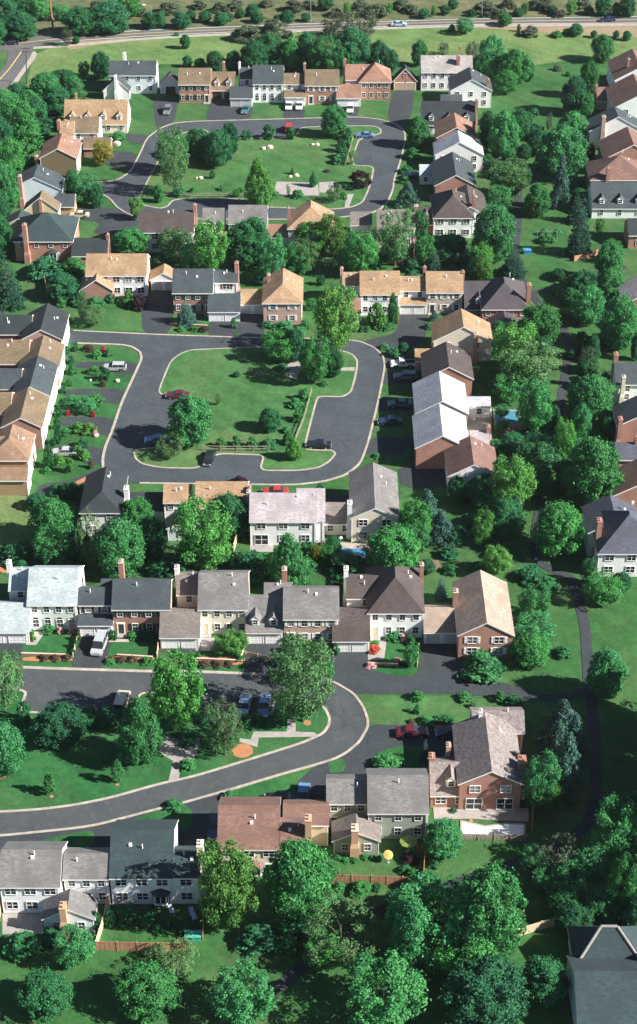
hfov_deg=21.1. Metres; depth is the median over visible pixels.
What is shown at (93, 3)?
shrub
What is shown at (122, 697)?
parked van
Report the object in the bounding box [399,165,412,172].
shrub
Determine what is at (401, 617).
window
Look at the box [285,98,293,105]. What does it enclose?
garage door
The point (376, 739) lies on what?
driveway
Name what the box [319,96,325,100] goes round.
window
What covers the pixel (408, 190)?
conifer
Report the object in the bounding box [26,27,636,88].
meadow
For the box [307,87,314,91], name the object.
window
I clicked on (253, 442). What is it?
shrub
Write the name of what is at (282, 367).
shrub
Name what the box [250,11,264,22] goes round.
tree
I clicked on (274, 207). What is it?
kerb
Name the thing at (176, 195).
shrub
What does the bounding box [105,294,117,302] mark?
shrub
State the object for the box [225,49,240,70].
tree
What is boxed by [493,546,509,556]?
shrub
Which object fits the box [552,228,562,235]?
shrub
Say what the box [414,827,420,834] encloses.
window
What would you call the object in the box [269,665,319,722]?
tree
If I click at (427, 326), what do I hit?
shrub
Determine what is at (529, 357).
tree
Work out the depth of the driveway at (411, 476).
312.28 m
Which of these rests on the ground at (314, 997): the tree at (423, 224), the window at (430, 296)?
the tree at (423, 224)
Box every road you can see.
[0,16,636,50]
[0,47,32,89]
[0,310,383,483]
[0,668,366,833]
[99,117,403,218]
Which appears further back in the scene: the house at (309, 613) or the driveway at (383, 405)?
the driveway at (383, 405)
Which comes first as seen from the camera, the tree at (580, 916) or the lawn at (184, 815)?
the tree at (580, 916)
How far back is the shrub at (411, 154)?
429.16 m
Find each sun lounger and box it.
[167,904,174,912]
[188,906,196,920]
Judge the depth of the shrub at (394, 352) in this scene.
347.89 m
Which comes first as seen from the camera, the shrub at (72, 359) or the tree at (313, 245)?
the shrub at (72, 359)
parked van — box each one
[90,629,108,655]
[113,690,130,713]
[285,123,292,130]
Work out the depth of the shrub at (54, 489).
307.22 m
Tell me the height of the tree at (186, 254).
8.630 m
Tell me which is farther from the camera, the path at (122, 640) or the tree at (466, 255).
the tree at (466, 255)
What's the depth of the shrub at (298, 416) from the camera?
327.11 m
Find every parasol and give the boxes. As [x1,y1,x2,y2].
[383,850,392,863]
[399,835,416,851]
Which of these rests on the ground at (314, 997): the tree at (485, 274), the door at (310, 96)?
the tree at (485, 274)
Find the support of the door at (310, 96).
in the house at (313, 86)
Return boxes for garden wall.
[21,652,68,656]
[117,654,152,657]
[170,323,206,326]
[196,657,242,661]
[373,662,397,665]
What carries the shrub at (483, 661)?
on the ground at (314, 997)
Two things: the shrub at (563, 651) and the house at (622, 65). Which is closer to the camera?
the shrub at (563, 651)
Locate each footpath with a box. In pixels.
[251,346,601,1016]
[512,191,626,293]
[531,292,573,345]
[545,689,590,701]
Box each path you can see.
[26,632,42,644]
[109,639,128,641]
[159,738,199,781]
[195,638,214,650]
[240,720,316,746]
[275,181,318,194]
[284,360,300,378]
[319,181,334,191]
[341,367,354,370]
[344,194,353,207]
[368,638,386,659]
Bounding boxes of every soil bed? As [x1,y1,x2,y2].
[0,561,15,572]
[22,657,72,660]
[75,477,85,483]
[105,656,153,660]
[194,657,244,664]
[432,560,440,569]
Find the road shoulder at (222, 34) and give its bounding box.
[33,23,636,48]
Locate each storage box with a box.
[185,930,201,941]
[523,248,530,254]
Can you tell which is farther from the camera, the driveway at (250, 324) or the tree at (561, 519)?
the driveway at (250, 324)
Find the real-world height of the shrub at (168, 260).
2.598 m
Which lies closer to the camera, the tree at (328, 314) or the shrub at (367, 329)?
the tree at (328, 314)
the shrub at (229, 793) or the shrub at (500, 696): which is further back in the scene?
the shrub at (500, 696)
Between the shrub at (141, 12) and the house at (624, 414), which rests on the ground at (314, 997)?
the house at (624, 414)
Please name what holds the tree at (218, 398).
on the lawn at (254, 388)
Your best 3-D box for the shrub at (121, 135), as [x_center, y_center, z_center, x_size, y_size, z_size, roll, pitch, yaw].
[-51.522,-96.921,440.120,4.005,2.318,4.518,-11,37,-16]
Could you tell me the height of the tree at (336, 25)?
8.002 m
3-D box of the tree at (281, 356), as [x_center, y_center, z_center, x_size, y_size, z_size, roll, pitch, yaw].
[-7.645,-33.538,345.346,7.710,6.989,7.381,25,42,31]
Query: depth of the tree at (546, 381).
332.43 m
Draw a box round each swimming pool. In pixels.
[338,545,372,557]
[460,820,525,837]
[493,409,520,429]
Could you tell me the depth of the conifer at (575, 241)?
383.11 m
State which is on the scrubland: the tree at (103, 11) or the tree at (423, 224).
the tree at (103, 11)
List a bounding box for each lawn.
[0,495,35,543]
[0,690,327,809]
[21,636,74,665]
[41,831,93,846]
[63,400,116,416]
[72,374,130,388]
[73,309,210,331]
[75,466,99,477]
[79,347,138,362]
[88,438,106,447]
[107,639,160,668]
[135,348,355,469]
[136,806,192,828]
[140,126,379,208]
[195,651,244,669]
[233,778,296,796]
[328,759,345,772]
[367,696,549,724]
[370,642,416,674]
[372,746,424,767]
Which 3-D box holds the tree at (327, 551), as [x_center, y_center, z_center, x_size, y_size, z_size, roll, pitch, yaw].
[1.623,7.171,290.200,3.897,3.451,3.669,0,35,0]
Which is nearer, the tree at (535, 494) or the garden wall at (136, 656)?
the garden wall at (136, 656)
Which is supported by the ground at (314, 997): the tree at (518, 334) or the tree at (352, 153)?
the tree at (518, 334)
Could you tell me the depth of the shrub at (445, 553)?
291.25 m
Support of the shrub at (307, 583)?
on the ground at (314, 997)
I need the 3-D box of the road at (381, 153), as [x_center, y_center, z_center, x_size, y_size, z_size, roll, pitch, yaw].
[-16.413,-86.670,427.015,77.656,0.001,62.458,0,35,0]
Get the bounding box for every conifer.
[0,251,26,312]
[175,299,198,328]
[395,180,421,208]
[409,489,439,522]
[420,739,428,761]
[426,248,442,270]
[427,510,457,546]
[428,310,439,320]
[433,575,447,602]
[450,253,465,270]
[498,246,527,279]
[510,495,523,511]
[533,699,585,748]
[535,720,566,765]
[542,731,586,808]
[549,152,570,208]
[564,194,585,225]
[564,195,593,260]
[564,712,590,768]
[580,555,598,587]
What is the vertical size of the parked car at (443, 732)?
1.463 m
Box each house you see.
[0,303,69,355]
[0,335,64,388]
[0,356,57,417]
[0,387,50,448]
[0,424,35,495]
[0,559,84,642]
[0,841,111,938]
[8,190,60,237]
[12,164,76,214]
[13,212,110,263]
[34,132,81,175]
[56,116,112,156]
[64,93,130,132]
[77,558,174,637]
[79,253,174,302]
[79,466,164,535]
[102,51,178,98]
[109,819,206,905]
[137,203,197,251]
[159,564,249,648]
[163,481,251,540]
[172,260,240,321]
[178,60,235,103]
[202,205,268,245]
[217,797,328,876]
[229,61,283,106]
[241,268,302,323]
[245,565,338,643]
[246,488,346,544]
[267,200,334,248]
[284,62,339,105]
[326,768,428,858]
[332,561,456,651]
[336,58,391,106]
[340,266,399,322]
[346,462,399,541]
[350,204,417,247]
[392,64,417,89]
[399,265,464,315]
[412,371,490,423]
[412,403,490,468]
[414,309,492,370]
[417,184,486,237]
[419,45,472,90]
[419,130,483,184]
[420,98,478,133]
[420,342,473,395]
[427,707,526,809]
[431,152,476,193]
[434,113,476,141]
[440,67,492,107]
[444,436,496,492]
[452,570,514,657]
[463,275,531,341]
[566,925,636,1023]
[582,495,636,576]
[584,151,636,189]
[585,106,636,148]
[587,182,636,217]
[593,48,636,109]
[597,127,636,159]
[605,74,636,117]
[610,351,636,403]
[611,396,636,467]
[611,459,636,510]
[617,275,636,318]
[623,218,636,248]
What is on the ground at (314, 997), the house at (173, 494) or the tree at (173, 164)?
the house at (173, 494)
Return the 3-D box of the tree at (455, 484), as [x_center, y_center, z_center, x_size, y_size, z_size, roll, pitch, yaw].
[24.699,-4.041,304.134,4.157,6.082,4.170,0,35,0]
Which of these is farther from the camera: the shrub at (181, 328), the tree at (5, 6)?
the tree at (5, 6)
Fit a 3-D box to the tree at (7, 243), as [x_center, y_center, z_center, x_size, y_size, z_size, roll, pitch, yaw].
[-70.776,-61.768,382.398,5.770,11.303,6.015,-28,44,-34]
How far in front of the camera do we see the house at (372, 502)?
295.50 m
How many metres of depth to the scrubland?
521.42 m
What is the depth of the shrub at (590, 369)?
339.26 m
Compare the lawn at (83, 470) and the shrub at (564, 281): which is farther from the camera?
the shrub at (564, 281)
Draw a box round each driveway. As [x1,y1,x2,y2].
[0,643,23,665]
[0,792,225,851]
[36,468,100,499]
[51,446,102,464]
[59,417,113,435]
[63,389,124,403]
[71,637,110,667]
[76,206,137,233]
[76,362,137,374]
[91,151,135,170]
[124,134,146,143]
[142,292,172,333]
[143,293,172,301]
[153,98,177,127]
[160,645,195,651]
[206,99,230,119]
[208,321,239,335]
[228,107,252,118]
[239,314,263,336]
[245,644,280,672]
[283,107,304,117]
[287,644,546,701]
[296,724,452,798]
[325,495,348,501]
[341,107,358,116]
[365,314,426,347]
[366,437,413,454]
[377,398,413,410]
[383,371,418,383]
[385,356,414,367]
[388,90,413,125]
[398,465,446,486]
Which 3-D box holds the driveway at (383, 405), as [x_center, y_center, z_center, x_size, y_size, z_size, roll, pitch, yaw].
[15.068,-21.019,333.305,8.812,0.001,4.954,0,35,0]
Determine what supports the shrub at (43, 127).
on the ground at (314, 997)
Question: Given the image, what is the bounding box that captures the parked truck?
[390,357,414,368]
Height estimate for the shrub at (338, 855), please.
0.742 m
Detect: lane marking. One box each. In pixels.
[0,51,21,78]
[21,19,636,42]
[60,23,568,41]
[68,16,636,34]
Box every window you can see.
[4,889,16,894]
[6,901,18,908]
[17,592,23,597]
[24,889,36,894]
[26,901,38,908]
[31,607,37,612]
[31,617,39,627]
[43,607,49,612]
[44,617,51,627]
[44,889,55,894]
[47,249,59,260]
[53,922,59,927]
[55,607,61,612]
[56,617,63,627]
[67,607,73,612]
[68,617,75,627]
[68,881,75,886]
[77,922,84,928]
[82,607,93,612]
[82,881,90,886]
[86,514,95,519]
[88,526,96,532]
[97,881,104,886]
[98,607,110,612]
[98,892,106,899]
[106,514,114,519]
[112,277,119,281]
[114,287,120,292]
[114,611,125,616]
[115,880,126,885]
[116,892,127,899]
[125,277,131,281]
[125,287,132,292]
[128,611,140,616]
[129,623,141,629]
[135,880,147,885]
[137,277,143,281]
[137,287,144,292]
[137,892,148,899]
[142,611,154,616]
[143,623,155,629]
[150,888,170,905]
[151,234,157,238]
[152,243,158,248]
[156,880,167,885]
[168,504,173,509]
[173,294,182,299]
[174,305,182,310]
[179,95,186,99]
[180,880,191,885]
[181,892,192,899]
[183,294,192,299]
[186,596,191,601]
[187,95,194,99]
[193,294,201,299]
[193,305,202,310]
[195,95,202,99]
[202,611,207,616]
[214,611,219,616]
[214,623,220,629]
[220,284,231,288]
[226,611,231,616]
[226,623,232,629]
[238,611,243,616]
[238,623,244,629]
[243,851,254,856]
[251,860,264,876]
[255,93,258,100]
[255,535,267,544]
[257,523,265,528]
[262,93,266,100]
[263,851,274,856]
[268,304,277,309]
[268,315,277,320]
[270,93,273,100]
[277,93,281,100]
[279,523,287,528]
[285,621,296,626]
[287,304,296,309]
[287,315,296,320]
[298,621,310,626]
[298,633,310,639]
[301,523,309,528]
[301,535,309,541]
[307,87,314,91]
[312,621,323,626]
[312,633,323,639]
[319,87,325,91]
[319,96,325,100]
[325,621,337,626]
[325,633,331,639]
[327,525,332,531]
[330,805,337,811]
[341,843,348,850]
[344,805,350,811]
[357,805,364,811]
[358,532,366,538]
[359,519,367,525]
[361,296,369,300]
[361,306,369,311]
[364,843,370,850]
[370,296,379,300]
[372,615,377,620]
[375,815,381,820]
[380,296,388,300]
[382,519,390,525]
[385,627,391,633]
[386,615,391,620]
[394,815,401,820]
[394,827,400,834]
[399,615,405,620]
[399,627,404,633]
[412,627,418,633]
[413,615,418,620]
[414,815,421,820]
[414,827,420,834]
[428,294,436,298]
[435,797,445,803]
[436,229,443,234]
[437,219,443,223]
[439,304,448,309]
[440,294,448,298]
[449,229,455,233]
[450,219,456,223]
[451,304,460,309]
[452,294,460,298]
[462,229,468,234]
[463,219,469,223]
[463,647,479,654]
[464,637,480,643]
[465,798,482,809]
[469,785,480,792]
[476,409,481,414]
[490,647,505,654]
[491,637,506,643]
[496,798,512,809]
[500,785,511,792]
[603,566,612,572]
[605,555,614,560]
[624,393,628,399]
[625,386,629,391]
[625,566,634,572]
[627,555,636,560]
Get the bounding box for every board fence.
[0,895,1,915]
[95,895,109,950]
[96,940,189,951]
[156,637,159,657]
[201,907,203,939]
[233,534,237,549]
[245,651,279,661]
[332,874,413,884]
[378,256,407,263]
[416,844,423,852]
[462,833,526,841]
[509,424,529,428]
[518,917,554,935]
[531,806,533,833]
[574,249,598,260]
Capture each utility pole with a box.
[22,47,30,82]
[49,0,54,30]
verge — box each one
[67,37,132,48]
[466,23,636,36]
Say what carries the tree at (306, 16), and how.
on the scrubland
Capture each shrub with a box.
[0,543,31,568]
[1,929,42,962]
[14,559,30,566]
[15,700,30,724]
[23,156,40,170]
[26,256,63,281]
[26,538,41,550]
[29,628,35,640]
[36,122,49,134]
[37,925,67,950]
[38,133,51,144]
[39,654,49,662]
[42,117,56,130]
[42,444,53,467]
[42,466,51,473]
[42,624,55,634]
[47,483,62,495]
[49,654,59,661]
[50,438,56,446]
[53,417,61,429]
[53,454,64,464]
[54,406,62,417]
[54,427,61,443]
[55,297,68,306]
[57,256,85,275]
[57,627,63,633]
[58,398,66,408]
[60,385,68,392]
[60,427,71,436]
[62,653,72,660]
[64,457,74,472]
[65,346,69,355]
[65,394,79,404]
[65,410,72,415]
[66,377,73,385]
[67,362,78,375]
[68,355,74,363]
[68,627,75,634]
[69,290,92,306]
[69,483,84,503]
[70,648,75,655]
[71,340,78,351]
[71,422,83,432]
[72,445,82,457]
[73,639,78,647]
[75,632,80,640]
[78,437,89,447]
[78,449,91,460]
[82,344,93,352]
[82,422,97,435]
[87,296,106,308]
[87,365,100,374]
[88,0,102,11]
[88,392,104,406]
[88,460,94,468]
[91,407,99,412]
[92,349,102,358]
[93,910,102,930]
[95,706,120,727]
[99,366,110,381]
[99,379,105,387]
[103,348,113,357]
[103,657,114,665]
[104,908,115,927]
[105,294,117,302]
[108,630,117,640]
[110,131,125,140]
[113,902,143,929]
[117,655,126,663]
[119,706,126,716]
[121,299,132,308]
[122,290,133,304]
[126,631,138,640]
[126,655,137,662]
[131,294,147,310]
[135,5,145,16]
[136,910,156,928]
[138,629,155,641]
[141,656,152,665]
[145,556,173,577]
[150,924,165,936]
[159,1,180,15]
[159,913,181,931]
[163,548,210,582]
[164,250,178,262]
[164,798,184,812]
[173,188,179,196]
[176,187,188,197]
[176,728,199,748]
[176,920,192,935]
[177,326,184,332]
[178,758,195,772]
[188,187,198,192]
[190,326,197,331]
[191,0,207,9]
[196,715,212,727]
[198,659,210,668]
[200,325,209,331]
[209,170,215,178]
[210,1,229,13]
[212,659,224,668]
[215,437,226,449]
[219,184,225,190]
[221,790,236,796]
[224,0,244,10]
[224,660,233,667]
[230,24,261,42]
[230,435,241,447]
[230,550,236,561]
[231,317,237,328]
[233,475,248,480]
[235,654,244,661]
[237,713,254,728]
[240,129,252,139]
[247,436,258,449]
[249,25,264,33]
[251,712,268,726]
[258,0,274,8]
[260,19,292,37]
[260,321,271,328]
[260,438,277,449]
[261,123,275,139]
[270,322,280,329]
[271,189,278,198]
[275,363,289,371]
[276,321,293,330]
[280,0,304,11]
[282,426,290,433]
[282,430,292,444]
[285,127,295,139]
[285,398,305,409]
[290,574,310,585]
[291,326,306,336]
[292,189,303,198]
[292,409,303,422]
[297,387,311,401]
[300,319,310,329]
[301,540,317,559]
[302,0,315,9]
[306,298,317,310]
[306,558,318,573]
[315,482,323,487]
[316,275,325,285]
[319,380,328,386]
[319,555,331,569]
[326,7,343,17]
[326,664,334,677]
[328,863,334,876]
[330,154,344,164]
[331,642,339,654]
[332,554,342,571]
[333,852,343,859]
[334,881,346,892]
[336,138,346,149]
[336,147,348,158]
[340,127,351,139]
[340,191,346,199]
[341,855,349,863]
[343,135,351,147]
[349,857,359,863]
[349,879,372,899]
[351,0,369,10]
[358,325,365,332]
[359,557,378,573]
[359,853,368,860]
[363,3,388,18]
[364,325,370,331]
[365,662,376,669]
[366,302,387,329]
[368,644,380,654]
[369,257,385,269]
[369,855,375,860]
[372,453,379,458]
[372,752,401,767]
[372,882,381,892]
[375,252,387,264]
[377,324,388,331]
[378,343,389,349]
[383,322,395,330]
[385,631,401,642]
[386,347,400,357]
[392,0,408,10]
[392,657,400,663]
[397,864,411,875]
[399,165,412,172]
[399,176,409,183]
[399,634,406,641]
[399,660,406,666]
[399,851,418,865]
[401,257,419,269]
[402,4,419,14]
[402,147,421,161]
[402,259,420,272]
[402,449,414,456]
[404,635,414,644]
[405,866,420,878]
[406,271,417,275]
[408,718,415,723]
[410,690,423,701]
[412,704,421,714]
[414,642,420,653]
[418,715,435,727]
[420,252,440,264]
[425,322,430,329]
[426,857,442,869]
[427,232,459,251]
[432,714,444,724]
[439,714,454,725]
[440,546,456,560]
[440,563,460,576]
[446,546,458,560]
[449,807,456,813]
[455,528,470,538]
[456,524,470,532]
[456,690,472,703]
[457,649,508,685]
[460,513,480,527]
[461,519,478,533]
[468,702,476,706]
[469,561,485,572]
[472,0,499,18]
[482,153,494,168]
[485,170,495,177]
[490,439,509,456]
[491,347,499,357]
[492,9,508,18]
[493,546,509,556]
[493,690,505,702]
[494,420,510,430]
[497,0,516,9]
[501,427,513,436]
[504,694,523,706]
[505,447,517,457]
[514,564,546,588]
[519,25,538,37]
[529,0,552,10]
[529,108,539,116]
[531,108,539,115]
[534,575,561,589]
[537,234,556,245]
[539,228,549,235]
[540,422,556,433]
[550,30,562,37]
[551,284,566,296]
[552,10,565,17]
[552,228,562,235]
[553,64,561,71]
[555,645,572,659]
[557,275,582,286]
[571,0,591,8]
[573,330,589,350]
[581,367,599,377]
[586,142,594,159]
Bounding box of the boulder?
[114,141,120,145]
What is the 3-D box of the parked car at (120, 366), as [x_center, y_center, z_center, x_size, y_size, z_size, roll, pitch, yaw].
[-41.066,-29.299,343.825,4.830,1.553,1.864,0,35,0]
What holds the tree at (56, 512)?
on the ground at (314, 997)
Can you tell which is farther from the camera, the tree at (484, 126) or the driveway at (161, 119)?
the driveway at (161, 119)
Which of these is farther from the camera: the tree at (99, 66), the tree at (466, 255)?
the tree at (99, 66)
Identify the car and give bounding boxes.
[2,38,18,44]
[52,446,76,456]
[69,210,89,218]
[103,361,126,371]
[144,433,169,444]
[163,104,171,114]
[165,389,190,399]
[202,450,215,465]
[207,813,217,839]
[236,694,251,717]
[241,105,249,113]
[257,694,270,717]
[262,485,288,491]
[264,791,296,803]
[285,101,292,109]
[296,101,302,109]
[296,782,310,798]
[305,438,331,448]
[347,102,353,112]
[356,131,373,138]
[377,415,402,425]
[387,397,412,407]
[391,20,406,26]
[393,370,417,380]
[395,724,428,738]
[403,171,418,178]
[434,724,452,738]
[599,16,615,21]
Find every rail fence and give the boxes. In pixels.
[165,192,246,196]
[203,445,269,450]
[295,387,311,437]
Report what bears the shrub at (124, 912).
on the ground at (314, 997)
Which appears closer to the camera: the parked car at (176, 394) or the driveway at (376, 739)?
the driveway at (376, 739)
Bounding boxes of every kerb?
[0,678,368,836]
[0,688,330,812]
[15,666,276,675]
[73,330,385,485]
[77,342,142,467]
[93,131,155,182]
[103,194,269,219]
[133,347,357,470]
[139,125,381,209]
[160,117,405,219]
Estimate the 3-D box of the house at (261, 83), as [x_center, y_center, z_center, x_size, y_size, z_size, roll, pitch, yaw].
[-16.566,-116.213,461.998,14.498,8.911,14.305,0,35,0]
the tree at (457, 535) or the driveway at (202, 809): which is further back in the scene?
the tree at (457, 535)
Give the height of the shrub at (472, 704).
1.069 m
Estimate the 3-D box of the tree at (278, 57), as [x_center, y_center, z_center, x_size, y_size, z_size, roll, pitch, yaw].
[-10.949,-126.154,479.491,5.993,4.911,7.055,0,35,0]
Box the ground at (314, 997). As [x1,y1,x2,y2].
[0,15,636,1023]
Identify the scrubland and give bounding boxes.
[0,0,636,37]
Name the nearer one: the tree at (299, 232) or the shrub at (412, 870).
the shrub at (412, 870)
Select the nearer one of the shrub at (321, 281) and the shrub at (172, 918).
the shrub at (172, 918)
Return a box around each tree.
[0,0,22,36]
[0,18,7,46]
[0,88,19,115]
[0,97,38,143]
[0,114,14,159]
[0,136,27,174]
[0,159,20,210]
[0,196,11,218]
[0,213,14,257]
[0,649,25,712]
[0,717,28,778]
[4,9,37,40]
[7,82,27,97]
[11,0,41,16]
[12,119,43,155]
[12,966,75,1023]
[19,89,40,110]
[24,495,75,542]
[25,71,61,103]
[25,492,47,508]
[27,95,48,122]
[28,524,76,564]
[29,0,49,20]
[29,700,86,751]
[42,84,69,115]
[43,772,55,792]
[44,271,80,300]
[50,921,98,969]
[51,68,77,87]
[52,4,69,19]
[59,480,78,499]
[60,5,97,35]
[62,29,71,44]
[64,75,85,98]
[64,167,80,193]
[66,170,100,204]
[66,527,91,564]
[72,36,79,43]
[73,507,100,568]
[76,288,87,323]
[76,395,96,413]
[77,61,89,76]
[77,706,99,728]
[81,305,104,324]
[84,19,100,34]
[89,50,109,79]
[89,183,104,207]
[90,0,129,33]
[90,517,148,577]
[92,139,113,162]
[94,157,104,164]
[110,759,123,781]
[112,15,128,33]
[112,226,149,252]
[112,694,164,767]
[112,958,182,1023]
[116,0,143,17]
[120,496,153,530]
[128,196,143,219]
[137,513,168,561]
[140,11,158,28]
[143,944,165,963]
[145,646,207,729]
[153,183,163,201]
[153,935,199,979]
[154,123,189,193]
[155,226,184,251]
[156,130,188,171]
[156,430,184,457]
[157,10,165,26]
[159,226,194,260]
[165,393,214,448]
[168,491,233,568]
[169,11,191,29]
[177,238,207,268]
[179,34,190,48]
[182,55,192,67]
[185,126,209,161]
[186,10,195,19]
[189,217,230,269]
[193,58,205,67]
[195,833,261,931]
[198,11,211,22]
[199,128,234,168]
[204,693,244,755]
[204,955,278,1023]
[205,50,225,69]
[208,491,249,539]
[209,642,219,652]
[211,697,240,741]
[214,12,229,25]
[214,66,226,70]
[215,392,221,404]
[217,556,228,565]
[220,628,249,655]
[222,122,238,154]
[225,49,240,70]
[225,221,259,270]
[226,13,233,20]
[228,550,271,586]
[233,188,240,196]
[233,371,239,377]
[233,918,277,957]
[235,8,245,17]
[240,39,270,66]
[240,214,271,264]
[243,156,272,206]
[245,3,260,15]
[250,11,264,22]
[252,33,284,64]
[252,270,265,284]
[257,231,286,276]
[257,406,282,433]
[259,329,296,363]
[260,835,342,924]
[263,553,272,565]
[265,532,310,585]
[267,629,335,721]
[268,913,320,955]
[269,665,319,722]
[270,53,288,71]
[273,14,282,21]
[280,9,294,22]
[280,38,301,69]
[280,638,332,682]
[284,239,311,274]
[285,437,302,461]
[286,327,305,362]
[292,238,319,274]
[293,31,317,68]
[294,219,331,253]
[297,335,332,381]
[300,889,382,969]
[300,925,347,971]
[301,12,310,20]
[307,37,329,68]
[309,171,318,186]
[311,544,321,562]
[312,284,359,351]
[314,33,340,68]
[317,0,333,9]
[317,544,335,560]
[318,212,346,256]
[320,11,347,37]
[320,103,348,135]
[324,535,341,550]
[325,183,342,201]
[325,345,343,376]
[325,549,364,586]
[331,44,350,75]
[335,25,373,63]
[336,246,354,271]
[340,229,378,271]
[342,948,431,1023]
[343,1,350,14]
[344,6,378,36]
[348,150,357,163]
[348,169,371,188]
[362,226,381,251]
[363,522,422,566]
[367,38,390,64]
[375,204,415,265]
[380,226,406,259]
[381,931,421,973]
[383,48,399,72]
[383,869,485,971]
[383,889,407,909]
[385,2,392,13]
[386,292,398,323]
[386,893,432,965]
[398,342,409,353]
[398,497,432,536]
[403,643,419,667]
[406,115,432,148]
[406,523,431,555]
[411,38,427,65]
[413,209,428,239]
[414,235,435,263]
[414,868,442,895]
[417,8,429,18]
[420,816,464,862]
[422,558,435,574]
[428,921,499,977]
[431,5,436,15]
[436,247,454,262]
[437,948,532,1023]
[438,42,448,54]
[440,4,450,14]
[442,233,467,255]
[444,528,462,545]
[445,474,467,505]
[448,0,458,8]
[448,24,455,31]
[449,858,528,961]
[455,17,473,33]
[461,247,479,266]
[464,265,476,280]
[465,40,479,57]
[466,472,494,504]
[468,9,476,15]
[469,203,518,262]
[469,241,493,271]
[470,507,495,544]
[472,489,499,515]
[473,56,484,74]
[475,255,493,280]
[476,32,506,76]
[478,107,495,150]
[480,544,512,575]
[487,107,520,160]
[487,156,527,195]
[487,184,512,208]
[488,379,500,391]
[490,160,524,196]
[490,497,529,540]
[491,318,538,367]
[491,321,512,345]
[491,452,537,504]
[492,69,519,93]
[492,371,528,402]
[494,403,509,416]
[495,336,561,384]
[496,13,512,25]
[497,47,533,83]
[500,347,548,386]
[501,212,514,223]
[501,431,523,451]
[507,107,531,139]
[508,465,524,483]
[508,631,552,667]
[512,7,523,16]
[514,381,554,432]
[514,609,557,647]
[516,350,544,375]
[516,431,565,468]
[516,582,551,619]
[517,142,531,160]
[517,301,561,344]
[517,841,547,872]
[520,748,561,812]
[521,954,570,1008]
[522,2,528,13]
[522,166,531,187]
[523,182,551,217]
[525,111,533,122]
[525,122,544,138]
[525,372,549,391]
[526,488,537,498]
[527,63,534,80]
[527,128,543,154]
[528,499,586,557]
[529,777,566,809]
[531,862,559,891]
[532,463,553,494]
[533,154,542,170]
[534,121,588,179]
[534,336,551,355]
[537,832,578,872]
[545,111,552,129]
[545,883,588,913]
[546,5,557,13]
[547,405,560,430]
[549,859,597,904]
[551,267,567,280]
[552,458,575,491]
[552,900,595,932]
[553,417,575,460]
[556,109,589,143]
[556,305,572,319]
[557,435,624,508]
[559,286,577,305]
[560,74,590,112]
[562,28,570,35]
[563,438,580,461]
[565,347,579,358]
[565,371,617,419]
[565,841,619,887]
[566,0,577,14]
[566,268,600,298]
[568,23,583,36]
[568,178,578,187]
[569,283,605,324]
[571,187,587,204]
[571,402,591,437]
[575,360,589,373]
[576,91,594,116]
[578,346,594,363]
[579,58,599,93]
[579,343,600,358]
[579,882,625,925]
[580,558,596,580]
[581,356,599,371]
[581,569,625,605]
[583,6,593,14]
[583,646,630,701]
[585,333,599,355]
[587,791,636,859]
[590,30,597,37]
[590,33,614,61]
[593,239,624,278]
[594,218,605,233]
[595,0,612,16]
[597,292,636,350]
[597,409,612,423]
[598,267,624,302]
[600,337,616,349]
[600,416,614,438]
[601,371,610,381]
[604,238,622,249]
[604,851,636,911]
[611,1,620,15]
[613,30,619,37]
[613,571,631,593]
[619,0,635,16]
[619,789,636,825]
[619,891,636,925]
[622,30,631,40]
[630,331,636,359]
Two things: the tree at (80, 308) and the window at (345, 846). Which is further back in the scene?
the tree at (80, 308)
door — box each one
[0,634,3,642]
[8,634,26,642]
[80,627,94,636]
[97,627,111,633]
[116,623,126,637]
[151,281,162,289]
[161,639,178,648]
[164,281,171,289]
[165,86,175,93]
[181,639,198,648]
[201,623,210,637]
[203,94,209,103]
[204,304,207,315]
[209,313,222,321]
[212,91,221,98]
[223,91,229,98]
[225,313,238,321]
[231,99,240,106]
[242,99,251,106]
[242,306,251,313]
[247,634,263,643]
[254,306,262,313]
[265,634,281,643]
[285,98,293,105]
[296,98,304,105]
[308,95,313,104]
[334,643,349,651]
[337,99,347,106]
[349,99,359,106]
[352,643,367,651]
[370,626,380,640]
[394,82,403,89]
[400,306,411,314]
[405,82,415,89]
[414,306,425,314]
[425,634,440,643]
[428,304,434,315]
[443,634,456,643]
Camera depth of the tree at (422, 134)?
432.92 m
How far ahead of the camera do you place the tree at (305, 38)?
476.88 m
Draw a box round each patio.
[2,913,43,933]
[250,544,273,551]
[321,542,366,547]
[433,807,527,821]
[467,401,491,439]
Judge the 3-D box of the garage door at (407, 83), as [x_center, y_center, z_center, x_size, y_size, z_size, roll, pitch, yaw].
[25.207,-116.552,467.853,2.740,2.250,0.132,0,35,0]
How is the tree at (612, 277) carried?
on the ground at (314, 997)
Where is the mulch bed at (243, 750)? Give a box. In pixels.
[231,744,252,757]

